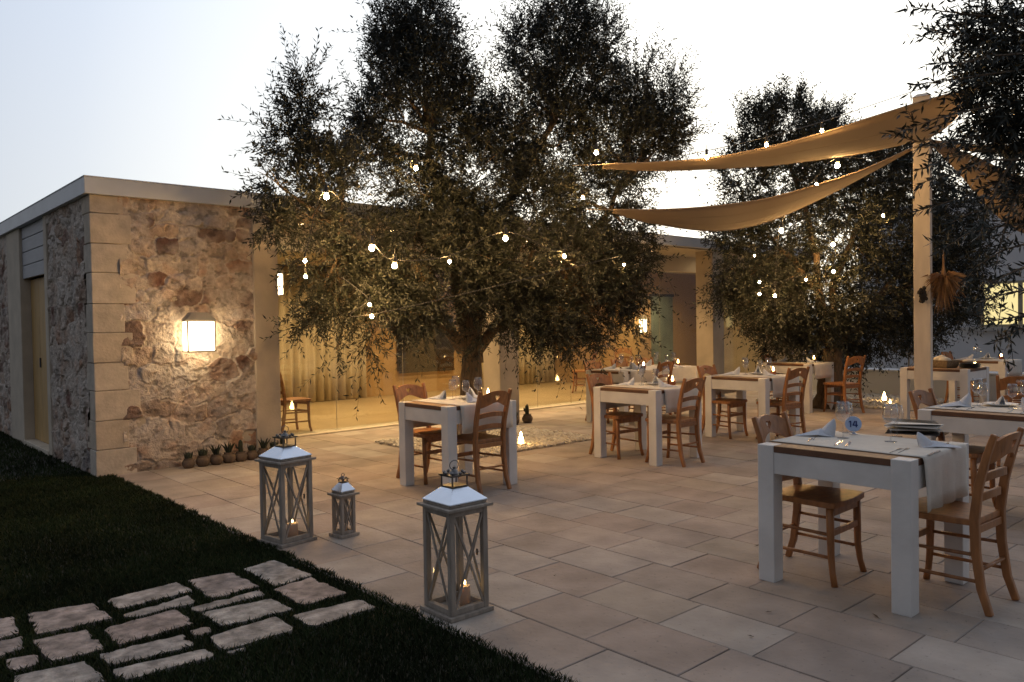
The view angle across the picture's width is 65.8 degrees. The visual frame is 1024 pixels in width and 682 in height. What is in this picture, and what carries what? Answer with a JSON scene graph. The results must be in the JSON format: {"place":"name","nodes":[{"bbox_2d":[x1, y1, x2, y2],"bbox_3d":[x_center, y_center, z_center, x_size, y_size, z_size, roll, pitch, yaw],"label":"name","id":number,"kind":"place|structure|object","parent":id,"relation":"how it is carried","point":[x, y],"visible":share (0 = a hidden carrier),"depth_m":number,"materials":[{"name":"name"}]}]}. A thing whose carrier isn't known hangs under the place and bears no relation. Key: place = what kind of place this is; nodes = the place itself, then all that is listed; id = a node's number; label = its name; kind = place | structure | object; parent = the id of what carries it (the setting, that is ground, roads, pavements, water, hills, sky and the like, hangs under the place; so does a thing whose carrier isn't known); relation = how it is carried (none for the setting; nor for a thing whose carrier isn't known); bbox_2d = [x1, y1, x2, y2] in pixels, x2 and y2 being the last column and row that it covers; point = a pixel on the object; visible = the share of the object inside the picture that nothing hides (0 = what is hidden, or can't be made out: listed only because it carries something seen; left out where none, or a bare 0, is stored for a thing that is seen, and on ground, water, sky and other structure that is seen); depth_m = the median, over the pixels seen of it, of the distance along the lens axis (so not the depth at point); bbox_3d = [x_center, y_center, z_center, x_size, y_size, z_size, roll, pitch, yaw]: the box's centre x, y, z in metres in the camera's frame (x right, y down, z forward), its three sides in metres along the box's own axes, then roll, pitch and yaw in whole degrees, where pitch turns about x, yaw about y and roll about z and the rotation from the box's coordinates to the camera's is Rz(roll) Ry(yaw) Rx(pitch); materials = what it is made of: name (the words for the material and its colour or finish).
{"place":"outdoors","nodes":[
{"label":"outdoors","id":0,"kind":"place"},
{"bbox_2d":[0,431,579,681],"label":"lawn","id":1,"kind":"structure","parent":0,"point":[42,661],"depth_m":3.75,"materials":[{"name":"plant"}]},
{"bbox_2d":[0,617,18,639],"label":"stepping stone","id":2,"kind":"object","parent":1,"relation":"on","point":[7,626],"visible":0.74,"depth_m":3.87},
{"bbox_2d":[0,636,23,657],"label":"stepping stone","id":3,"kind":"object","parent":1,"relation":"on","point":[7,645],"visible":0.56,"depth_m":3.65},
{"bbox_2d":[6,655,38,673],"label":"stepping stone","id":4,"kind":"object","parent":1,"relation":"on","point":[16,662],"visible":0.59,"depth_m":3.46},
{"bbox_2d":[14,661,103,681],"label":"stepping stone","id":5,"kind":"object","parent":1,"relation":"on","point":[82,671],"visible":0.97,"depth_m":3.33,"materials":[{"name":"stone"}]},
{"bbox_2d":[33,630,103,663],"bbox_3d":[-2.042,1.417,3.650,0.232,0.038,0.346,-2,2,-42],"label":"stepping stone","id":6,"kind":"object","parent":1,"relation":"on","point":[65,645],"visible":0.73,"depth_m":3.64,"materials":[{"name":"stone"}]},
{"bbox_2d":[28,603,111,636],"bbox_3d":[-2.253,1.413,4.007,0.325,0.038,0.380,-2,2,-42],"label":"stepping stone","id":7,"kind":"object","parent":1,"relation":"on","point":[53,620],"visible":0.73,"depth_m":3.99,"materials":[{"name":"stone"}]},
{"bbox_2d":[100,634,192,668],"bbox_3d":[-1.645,1.412,3.577,0.362,0.038,0.198,-2,2,-42],"label":"stepping stone","id":8,"kind":"object","parent":1,"relation":"on","point":[171,644],"visible":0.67,"depth_m":3.57,"materials":[{"name":"stone"}]},
{"bbox_2d":[104,610,190,647],"bbox_3d":[-1.774,1.408,3.864,0.366,0.038,0.288,-2,2,-42],"label":"stepping stone","id":9,"kind":"object","parent":1,"relation":"on","point":[152,625],"visible":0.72,"depth_m":3.85,"materials":[{"name":"stone"}]},
{"bbox_2d":[108,582,191,609],"bbox_3d":[-1.976,1.402,4.315,0.397,0.038,0.236,-2,2,-42],"label":"stepping stone","id":10,"kind":"object","parent":1,"relation":"on","point":[155,593],"visible":0.66,"depth_m":4.31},
{"bbox_2d":[123,595,194,617],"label":"stepping stone","id":11,"kind":"object","parent":1,"relation":"on","point":[184,600],"visible":0.59,"depth_m":4.13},
{"bbox_2d":[113,649,213,681],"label":"stepping stone","id":12,"kind":"object","parent":1,"relation":"on","point":[139,669],"visible":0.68,"depth_m":3.41,"materials":[{"name":"stone"}]},
{"bbox_2d":[188,573,258,600],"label":"stepping stone","id":13,"kind":"object","parent":1,"relation":"on","point":[217,585],"visible":0.71,"depth_m":4.47,"materials":[{"name":"stone"}]},
{"bbox_2d":[191,590,262,614],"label":"stepping stone","id":14,"kind":"object","parent":1,"relation":"on","point":[213,604],"visible":0.54,"depth_m":4.19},
{"bbox_2d":[203,599,292,626],"bbox_3d":[-1.352,1.398,4.045,0.369,0.038,0.283,-2,2,-42],"label":"stepping stone","id":15,"kind":"object","parent":1,"relation":"on","point":[231,615],"visible":0.71,"depth_m":4.03,"materials":[{"name":"stone"}]},
{"bbox_2d":[211,617,292,651],"bbox_3d":[-1.238,1.402,3.758,0.355,0.038,0.232,-2,2,-42],"label":"stepping stone","id":16,"kind":"object","parent":1,"relation":"on","point":[241,635],"visible":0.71,"depth_m":3.75,"materials":[{"name":"stone"}]},
{"bbox_2d":[244,560,312,586],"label":"stepping stone","id":17,"kind":"object","parent":1,"relation":"on","point":[275,572],"visible":0.66,"depth_m":4.67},
{"bbox_2d":[275,577,345,607],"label":"stepping stone","id":18,"kind":"object","parent":1,"relation":"on","point":[311,589],"visible":0.72,"depth_m":4.33,"materials":[{"name":"stone"}]},
{"bbox_2d":[293,600,374,628],"bbox_3d":[-0.895,1.391,4.016,0.378,0.038,0.209,-2,2,-42],"label":"stepping stone","id":19,"kind":"object","parent":1,"relation":"on","point":[319,616],"visible":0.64,"depth_m":4.00,"materials":[{"name":"stone"}]},
{"bbox_2d":[375,425,591,458],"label":"gravel","id":20,"kind":"structure","parent":0,"point":[533,437],"depth_m":9.72,"materials":[{"name":"gravel"}]},
{"bbox_2d":[0,0,1023,309],"label":"sky","id":21,"kind":"structure","parent":0,"point":[122,89],"materials":[{"name":"white"}]},
{"bbox_2d":[117,390,1023,681],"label":"patio paving","id":22,"kind":"structure","parent":0,"point":[629,560],"depth_m":4.81,"materials":[{"name":"stone"}]},
{"bbox_2d":[182,451,194,468],"bbox_3d":[-3.389,1.242,8.293,0.133,0.176,0.133,-1,1,-9],"label":"potted plant","id":23,"kind":"object","parent":22,"relation":"on","point":[188,461],"visible":1,"depth_m":8.26,"materials":[{"name":"ceramic"}]},
{"bbox_2d":[196,447,209,466],"bbox_3d":[-3.278,1.228,8.393,0.147,0.195,0.147,0,2,39],"label":"potted plant","id":24,"kind":"object","parent":22,"relation":"on","point":[203,459],"visible":1,"depth_m":8.35,"materials":[{"name":"ceramic"}]},
{"bbox_2d":[209,444,222,464],"bbox_3d":[-3.168,1.211,8.478,0.142,0.222,0.140,-1,1,-15],"label":"potted plant","id":25,"kind":"object","parent":22,"relation":"on","point":[216,457],"visible":1,"depth_m":8.44,"materials":[{"name":"ceramic"}]},
{"bbox_2d":[222,442,235,462],"bbox_3d":[-3.069,1.202,8.579,0.149,0.233,0.147,0,2,41],"label":"potted plant","id":26,"kind":"object","parent":22,"relation":"on","point":[229,456],"visible":0.99,"depth_m":8.54,"materials":[{"name":"ceramic"}]},
{"bbox_2d":[235,440,247,461],"bbox_3d":[-2.966,1.197,8.659,0.140,0.236,0.140,-1,1,-15],"label":"potted plant","id":27,"kind":"object","parent":22,"relation":"on","point":[241,455],"visible":1,"depth_m":8.63,"materials":[{"name":"ceramic"}]},
{"bbox_2d":[247,443,257,459],"bbox_3d":[-2.876,1.223,8.754,0.133,0.176,0.133,-1,1,12],"label":"potted plant","id":28,"kind":"object","parent":22,"relation":"on","point":[252,453],"visible":0.98,"depth_m":8.72,"materials":[{"name":"ceramic"}]},
{"bbox_2d":[257,438,270,457],"bbox_3d":[-2.772,1.192,8.832,0.149,0.233,0.147,-1,1,-1],"label":"potted plant","id":29,"kind":"object","parent":22,"relation":"on","point":[263,448],"visible":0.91,"depth_m":8.80,"materials":[{"name":"plant"}]},
{"bbox_2d":[254,425,316,548],"bbox_3d":[-1.537,0.967,5.385,0.293,0.788,0.293,0,2,39],"label":"floor lantern","id":30,"kind":"object","parent":22,"relation":"on","point":[281,458],"visible":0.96,"depth_m":5.34,"materials":[{"name":"grey wood"}]},
{"bbox_2d":[287,519,297,537],"bbox_3d":[-1.493,1.273,5.386,0.076,0.130,0.076,-2,2,-42],"label":"pillar candle","id":31,"kind":"object","parent":30,"relation":"on","point":[293,530],"visible":0.62,"depth_m":5.36,"materials":[{"name":"beige wax"}]},
{"bbox_2d":[327,473,359,539],"bbox_3d":[-1.170,1.134,5.500,0.160,0.437,0.160,0,2,42],"label":"floor lantern","id":32,"kind":"object","parent":22,"relation":"on","point":[343,491],"visible":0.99,"depth_m":5.47,"materials":[{"name":"grey wood"}]},
{"bbox_2d":[392,383,458,484],"bbox_3d":[-0.832,0.863,7.521,0.424,0.892,0.536,-2,2,-45],"label":"dining chair","id":33,"kind":"object","parent":22,"relation":"on","point":[428,435],"visible":0.59,"depth_m":7.52,"materials":[{"name":"brown wood"}]},
{"bbox_2d":[416,460,493,623],"bbox_3d":[-0.288,0.986,4.027,0.280,0.767,0.280,-2,2,-41],"label":"floor lantern","id":34,"kind":"object","parent":22,"relation":"on","point":[454,503],"visible":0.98,"depth_m":3.98,"materials":[{"name":"grey wood"}]},
{"bbox_2d":[460,581,469,606],"bbox_3d":[-0.239,1.279,4.026,0.054,0.135,0.054,-2,2,-42],"label":"pillar candle","id":35,"kind":"object","parent":34,"relation":"on","point":[465,597],"visible":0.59,"depth_m":4.00,"materials":[{"name":"beige wax"}]},
{"bbox_2d":[399,400,516,485],"bbox_3d":[-0.492,0.925,7.208,0.780,0.760,0.740,-2,2,-42],"label":"dining table","id":36,"kind":"object","parent":22,"relation":"on","point":[448,417],"visible":0.58,"depth_m":7.14,"materials":[{"name":"white paint"}]},
{"bbox_2d":[410,396,512,433],"bbox_3d":[-0.472,0.671,7.226,0.599,0.263,0.794,-2,2,-42],"label":"table runner","id":37,"kind":"object","parent":36,"relation":"on","point":[467,412],"visible":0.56,"depth_m":6.98,"materials":[{"name":"fabric"}]},
{"bbox_2d":[457,388,511,494],"bbox_3d":[-0.292,0.865,6.985,0.424,0.892,0.536,-2,2,-44],"label":"dining chair","id":38,"kind":"object","parent":22,"relation":"on","point":[476,438],"visible":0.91,"depth_m":6.86,"materials":[{"name":"brown wood"}]},
{"bbox_2d":[522,404,532,422],"bbox_3d":[0.225,1.064,11.628,0.161,0.272,0.161,0,2,36],"label":"potted plant","id":39,"kind":"object","parent":22,"relation":"on","point":[527,417],"visible":1,"depth_m":11.58,"materials":[{"name":"ceramic"}]},
{"bbox_2d":[583,360,618,422],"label":"dining chair","id":40,"kind":"object","parent":22,"relation":"on","point":[598,365],"visible":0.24,"depth_m":11.86,"materials":[{"name":"brown wood"}]},
{"bbox_2d":[586,372,643,459],"bbox_3d":[1.117,0.806,8.678,0.424,0.892,0.536,-2,2,-39],"label":"dining chair","id":41,"kind":"object","parent":22,"relation":"on","point":[618,417],"visible":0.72,"depth_m":8.67,"materials":[{"name":"brown wood"}]},
{"bbox_2d":[610,358,646,410],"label":"dining chair","id":42,"kind":"object","parent":22,"relation":"on","point":[624,363],"visible":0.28,"depth_m":12.35,"materials":[{"name":"brown wood"}]},
{"bbox_2d":[586,367,696,425],"bbox_3d":[1.975,0.785,11.906,1.750,0.760,0.720,-2,2,-42],"label":"dining table","id":43,"kind":"object","parent":22,"relation":"on","point":[618,377],"visible":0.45,"depth_m":11.34,"materials":[{"name":"white paint"}]},
{"bbox_2d":[593,365,695,386],"bbox_3d":[1.996,0.531,11.924,1.571,0.263,0.777,-2,2,-42],"label":"table runner","id":44,"kind":"object","parent":43,"relation":"on","point":[679,374],"visible":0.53,"depth_m":11.74,"materials":[{"name":"fabric"}]},
{"bbox_2d":[593,382,701,465],"bbox_3d":[1.454,0.866,8.497,0.780,0.760,0.840,-2,2,-42],"label":"dining table","id":45,"kind":"object","parent":22,"relation":"on","point":[640,399],"visible":0.75,"depth_m":8.35,"materials":[{"name":"white paint"}]},
{"bbox_2d":[604,382,698,412],"bbox_3d":[1.475,0.612,8.515,0.603,0.263,0.897,-2,2,-42],"label":"table runner","id":46,"kind":"object","parent":45,"relation":"on","point":[671,397],"visible":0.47,"depth_m":8.24,"materials":[{"name":"fabric"}]},
{"bbox_2d":[633,360,674,417],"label":"dining chair","id":47,"kind":"object","parent":22,"relation":"on","point":[663,365],"visible":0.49,"depth_m":11.36,"materials":[{"name":"brown wood"}]},
{"bbox_2d":[645,376,705,466],"bbox_3d":[1.689,0.808,8.130,0.424,0.892,0.536,-2,2,-44],"label":"dining chair","id":48,"kind":"object","parent":22,"relation":"on","point":[679,420],"visible":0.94,"depth_m":8.02,"materials":[{"name":"brown wood"}]},
{"bbox_2d":[696,364,748,438],"bbox_3d":[2.646,0.753,9.995,0.424,0.892,0.536,-2,2,-42],"label":"dining chair","id":49,"kind":"object","parent":22,"relation":"on","point":[729,402],"visible":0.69,"depth_m":9.96,"materials":[{"name":"brown wood"}]},
{"bbox_2d":[705,375,799,441],"bbox_3d":[3.002,0.811,9.899,0.800,0.760,0.840,-2,2,-42],"label":"dining table","id":50,"kind":"object","parent":22,"relation":"on","point":[762,386],"visible":0.56,"depth_m":9.81,"materials":[{"name":"white paint"}]},
{"bbox_2d":[710,373,797,397],"bbox_3d":[3.023,0.556,9.917,0.624,0.263,0.895,-2,2,-42],"label":"table runner","id":51,"kind":"object","parent":50,"relation":"on","point":[778,381],"visible":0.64,"depth_m":9.66,"materials":[{"name":"fabric"}]},
{"bbox_2d":[756,366,809,438],"bbox_3d":[3.282,0.752,9.573,0.424,0.892,0.536,-2,1,-33],"label":"dining chair","id":52,"kind":"object","parent":22,"relation":"on","point":[784,403],"visible":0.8,"depth_m":9.46,"materials":[{"name":"brown wood"}]},
{"bbox_2d":[761,362,833,413],"bbox_3d":[4.593,0.725,12.736,0.800,0.760,0.820,-2,2,-42],"label":"dining table","id":53,"kind":"object","parent":22,"relation":"on","point":[783,368],"visible":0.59,"depth_m":12.39,"materials":[{"name":"white paint"}]},
{"bbox_2d":[765,361,832,378],"bbox_3d":[4.614,0.470,12.755,0.624,0.263,0.877,-2,2,-42],"label":"table runner","id":54,"kind":"object","parent":53,"relation":"on","point":[823,369],"visible":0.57,"depth_m":12.46,"materials":[{"name":"fabric"}]},
{"bbox_2d":[751,412,866,587],"bbox_3d":[1.703,0.884,4.576,0.424,0.892,0.536,-2,2,-44],"label":"dining chair","id":55,"kind":"object","parent":22,"relation":"on","point":[831,500],"visible":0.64,"depth_m":4.52,"materials":[{"name":"brown wood"}]},
{"bbox_2d":[823,355,865,413],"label":"dining chair","id":56,"kind":"object","parent":22,"relation":"on","point":[844,385],"visible":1,"depth_m":12.13,"materials":[{"name":"brown wood"}]},
{"bbox_2d":[758,431,968,617],"bbox_3d":[1.939,0.946,4.378,0.780,0.760,0.820,-2,2,-42],"label":"dining table","id":57,"kind":"object","parent":22,"relation":"on","point":[902,478],"visible":0.69,"depth_m":4.12,"materials":[{"name":"white paint"}]},
{"bbox_2d":[769,431,967,512],"bbox_3d":[1.961,0.696,4.396,0.600,0.273,0.879,-2,2,-42],"label":"table runner","id":58,"kind":"object","parent":57,"relation":"on","point":[946,474],"visible":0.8,"depth_m":4.17,"materials":[{"name":"fabric"}]},
{"bbox_2d":[795,419,835,436],"bbox_3d":[1.780,0.507,4.654,0.233,0.104,0.100,-1,1,6],"label":"napkin","id":59,"kind":"object","parent":58,"relation":"on","point":[828,429],"visible":1,"depth_m":4.62,"materials":[{"name":"fabric"}]},
{"bbox_2d":[845,416,861,434],"bbox_3d":[2.023,0.499,4.693,0.092,0.108,0.049,0,1,23],"label":"table number","id":60,"kind":"object","parent":58,"relation":"on","point":[853,424],"visible":1,"depth_m":4.69,"materials":[{"name":"metal"}]},
{"bbox_2d":[885,428,940,435],"bbox_3d":[2.386,0.531,4.716,0.285,0.030,0.210,0,1,31],"label":"menu","id":61,"kind":"object","parent":58,"relation":"on","point":[927,433],"visible":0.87,"depth_m":4.67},
{"bbox_2d":[885,424,942,431],"bbox_3d":[2.390,0.504,4.725,0.285,0.040,0.210,-1,1,17],"label":"menu","id":62,"kind":"object","parent":61,"relation":"on","point":[905,428],"visible":0.74,"depth_m":4.66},
{"bbox_2d":[884,418,943,428],"bbox_3d":[2.380,0.478,4.699,0.285,0.050,0.210,0,2,40],"label":"menu","id":63,"kind":"object","parent":62,"relation":"on","point":[928,424],"visible":0.91,"depth_m":4.66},
{"bbox_2d":[916,432,961,447],"bbox_3d":[2.258,0.522,4.184,0.215,0.079,0.102,0,1,20],"label":"napkin","id":64,"kind":"object","parent":58,"relation":"on","point":[923,441],"visible":1,"depth_m":4.17,"materials":[{"name":"fabric"}]},
{"bbox_2d":[911,93,933,419],"bbox_3d":[5.311,-1.005,10.235,0.275,4.340,0.274,0,1,34],"label":"wooden post","id":65,"kind":"object","parent":22,"relation":"on","point":[923,330],"visible":0.56,"depth_m":10.16,"materials":[{"name":"paint"}]},
{"bbox_2d":[586,147,912,230],"bbox_3d":[2.887,-1.978,10.383,4.543,1.026,1.328,-1,1,-14],"label":"shade sail","id":66,"kind":"object","parent":65,"relation":"attached to","point":[735,216],"visible":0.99,"depth_m":10.43,"materials":[{"name":"brown fabric"}]},
{"bbox_2d":[573,89,975,170],"bbox_3d":[2.820,-2.270,9.255,4.043,0.446,2.891,-1,1,17],"label":"shade sail","id":67,"kind":"object","parent":65,"relation":"attached to","point":[862,136],"visible":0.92,"depth_m":9.02,"materials":[{"name":"brown fabric"}]},
{"bbox_2d":[596,89,917,159],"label":"string lights","id":68,"kind":"object","parent":67,"relation":"hanging from","point":[766,142],"visible":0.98,"depth_m":8.95,"materials":[{"name":"white"}]},
{"bbox_2d":[773,146,905,296],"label":"string lights","id":69,"kind":"object","parent":67,"relation":"hanging from","point":[837,164],"visible":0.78,"depth_m":10.20,"materials":[{"name":"white"}]},
{"bbox_2d":[917,286,927,302],"bbox_3d":[5.230,-0.589,10.066,0.177,0.224,0.116,-2,2,-42],"label":"dried flower bunch","id":70,"kind":"object","parent":65,"relation":"attached to","point":[922,292],"visible":1,"depth_m":10.03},
{"bbox_2d":[923,253,966,314],"bbox_3d":[5.499,-0.715,10.105,0.598,0.904,0.569,-2,2,-42],"label":"dried palm bunch","id":71,"kind":"object","parent":65,"relation":"hanging from","point":[943,283],"visible":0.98,"depth_m":10.05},
{"bbox_2d":[932,143,1023,232],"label":"shade sail","id":72,"kind":"object","parent":65,"relation":"attached to","point":[963,162],"visible":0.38,"depth_m":11.27,"materials":[{"name":"brown fabric"}]},
{"bbox_2d":[900,366,988,418],"bbox_3d":[5.976,0.740,10.941,0.820,0.760,0.860,-2,2,-42],"label":"dining table","id":73,"kind":"object","parent":22,"relation":"on","point":[964,376],"visible":0.55,"depth_m":10.83,"materials":[{"name":"white paint"}]},
{"bbox_2d":[933,355,959,367],"bbox_3d":[5.893,0.276,10.850,0.249,0.175,0.361,-1,1,-22],"label":"bread basket","id":74,"kind":"object","parent":73,"relation":"on","point":[941,361],"visible":0.9,"depth_m":10.73,"materials":[{"name":"wicker"}]},
{"bbox_2d":[879,0,1023,373],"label":"olive tree","id":75,"kind":"object","parent":22,"relation":"on","point":[1000,127],"visible":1,"depth_m":4.41,"materials":[{"name":"green plant"}]},
{"bbox_2d":[908,388,996,506],"bbox_3d":[3.353,0.826,6.036,0.424,0.892,0.536,-2,2,-40],"label":"dining chair","id":76,"kind":"object","parent":22,"relation":"on","point":[929,399],"visible":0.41,"depth_m":6.05,"materials":[{"name":"brown wood"}]},
{"bbox_2d":[941,351,978,403],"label":"dining chair","id":77,"kind":"object","parent":22,"relation":"on","point":[948,355],"visible":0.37,"depth_m":12.85,"materials":[{"name":"brown wood"}]},
{"bbox_2d":[918,408,1023,497],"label":"dining table","id":78,"kind":"object","parent":22,"relation":"on","point":[960,425],"visible":0.45,"depth_m":5.70,"materials":[{"name":"white paint"}]},
{"bbox_2d":[923,401,1023,436],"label":"table runner","id":79,"kind":"object","parent":78,"relation":"on","point":[989,408],"visible":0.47,"depth_m":5.93,"materials":[{"name":"fabric"}]},
{"bbox_2d":[939,393,971,406],"bbox_3d":[3.384,0.450,6.052,0.242,0.107,0.110,-1,1,0],"label":"napkin","id":80,"kind":"object","parent":79,"relation":"on","point":[965,401],"visible":1,"depth_m":6.03,"materials":[{"name":"fabric"}]},
{"bbox_2d":[919,427,1023,616],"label":"dining chair","id":81,"kind":"object","parent":22,"relation":"on","point":[976,516],"visible":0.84,"depth_m":3.97,"materials":[{"name":"brown wood"}]},
{"bbox_2d":[949,359,1021,404],"bbox_3d":[7.532,0.679,12.605,0.800,0.760,0.800,-2,2,-42],"label":"dining table","id":82,"kind":"object","parent":22,"relation":"on","point":[1000,367],"visible":0.24,"depth_m":12.24,"materials":[{"name":"white paint"}]},
{"bbox_2d":[954,358,1022,375],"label":"table runner","id":83,"kind":"object","parent":82,"relation":"on","point":[1016,370],"visible":0.56,"depth_m":12.38,"materials":[{"name":"fabric"}]},
{"bbox_2d":[996,375,1023,466],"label":"dining chair","id":84,"kind":"object","parent":22,"relation":"on","point":[1003,383],"visible":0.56,"depth_m":7.57,"materials":[{"name":"brown wood"}]},
{"bbox_2d":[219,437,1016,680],"bbox_3d":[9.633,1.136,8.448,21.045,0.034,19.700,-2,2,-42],"label":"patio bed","id":85,"kind":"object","parent":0,"point":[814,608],"depth_m":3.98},
{"bbox_2d":[217,0,727,434],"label":"olive tree","id":86,"kind":"object","parent":85,"relation":"on","point":[450,217],"visible":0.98,"depth_m":9.38,"materials":[{"name":"green plant"}]},
{"bbox_2d":[303,144,597,277],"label":"string lights","id":87,"kind":"object","parent":86,"relation":"hanging from","point":[371,243],"visible":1,"depth_m":7.75,"materials":[{"name":"white"}]},
{"bbox_2d":[341,256,624,317],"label":"string lights","id":88,"kind":"object","parent":86,"relation":"hanging from","point":[369,304],"visible":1,"depth_m":8.04},
{"bbox_2d":[799,367,1023,401],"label":"wall","id":89,"kind":"structure","parent":85,"relation":"on","point":[888,383],"depth_m":14.88,"materials":[{"name":"paint"}]},
{"bbox_2d":[755,390,959,410],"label":"gravel","id":90,"kind":"structure","parent":0,"point":[871,401],"depth_m":13.55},
{"label":"ground","id":91,"kind":"structure","parent":0,"visible":0},
{"bbox_2d":[0,175,823,476],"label":"restaurant building","id":92,"kind":"structure","parent":91,"relation":"on","point":[107,284],"depth_m":8.78,"materials":[{"name":"stone"}]},
{"bbox_2d":[31,277,48,443],"bbox_3d":[-5.827,0.245,9.897,0.055,2.080,1.370,-2,2,-42],"label":"door","id":93,"kind":"structure","parent":92,"relation":"in","point":[37,285],"depth_m":10.09,"materials":[{"name":"wood"}]},
{"bbox_2d":[181,312,215,351],"bbox_3d":[-3.326,-0.094,8.410,0.323,0.420,0.187,-2,2,-42],"label":"wall lantern","id":94,"kind":"object","parent":92,"relation":"attached to","point":[198,331],"depth_m":8.35,"materials":[{"name":"white"}]},
{"bbox_2d":[278,266,284,295],"bbox_3d":[-2.791,-0.711,9.340,0.157,0.355,0.192,-2,2,-42],"label":"wall lantern","id":95,"kind":"object","parent":92,"relation":"attached to","point":[281,282],"depth_m":9.30,"materials":[{"name":"white"}]},
{"bbox_2d":[280,372,312,433],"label":"dining chair","id":96,"kind":"object","parent":92,"relation":"on","point":[295,400],"visible":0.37,"depth_m":10.77,"materials":[{"name":"brown wood"}]},
{"bbox_2d":[278,267,366,403],"bbox_3d":[-4.476,-0.090,14.499,4.106,2.550,0.153,-2,2,-42],"label":"curtain","id":97,"kind":"object","parent":92,"relation":"hanging from","point":[297,369],"visible":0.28,"depth_m":15.10,"materials":[{"name":"fabric"}]},
{"bbox_2d":[474,282,553,387],"bbox_3d":[0.002,-0.248,18.488,2.705,2.550,0.153,-2,2,-42],"label":"curtain","id":98,"kind":"object","parent":92,"relation":"hanging from","point":[528,377],"visible":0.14,"depth_m":18.91,"materials":[{"name":"fabric"}]},
{"bbox_2d":[572,349,596,392],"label":"dining chair","id":99,"kind":"object","parent":92,"relation":"on","point":[575,379],"visible":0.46,"depth_m":16.23,"materials":[{"name":"brown wood"}]},
{"bbox_2d":[614,347,631,367],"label":"dining chair","id":100,"kind":"object","parent":92,"relation":"on","point":[619,350],"visible":0.43,"depth_m":17.19,"materials":[{"name":"brown wood"}]},
{"bbox_2d":[649,294,673,364],"bbox_3d":[3.605,-0.077,18.976,0.900,2.090,0.058,-2,2,-42],"label":"frosted door","id":101,"kind":"structure","parent":92,"relation":"in","point":[664,333],"depth_m":18.96,"materials":[{"name":"teal glass"}]},
{"bbox_2d":[685,70,1018,409],"bbox_3d":[5.717,-1.723,13.317,5.997,5.792,2.581,-1,1,-10],"label":"olive tree","id":102,"kind":"object","parent":91,"relation":"on","point":[833,328],"visible":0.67,"depth_m":12.96,"materials":[{"name":"green plant"}]},
{"bbox_2d":[754,209,883,294],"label":"string lights","id":103,"kind":"object","parent":102,"relation":"hanging from","point":[833,265],"visible":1,"depth_m":12.08,"materials":[{"name":"white"}]},
{"bbox_2d":[859,198,1023,371],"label":"white house","id":104,"kind":"structure","parent":91,"relation":"on","point":[960,348],"depth_m":19.60,"materials":[{"name":"paint"}]},
{"bbox_2d":[960,280,1023,330],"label":"window","id":105,"kind":"structure","parent":104,"relation":"in","point":[1018,303],"depth_m":19.38,"materials":[{"name":"yellow"}]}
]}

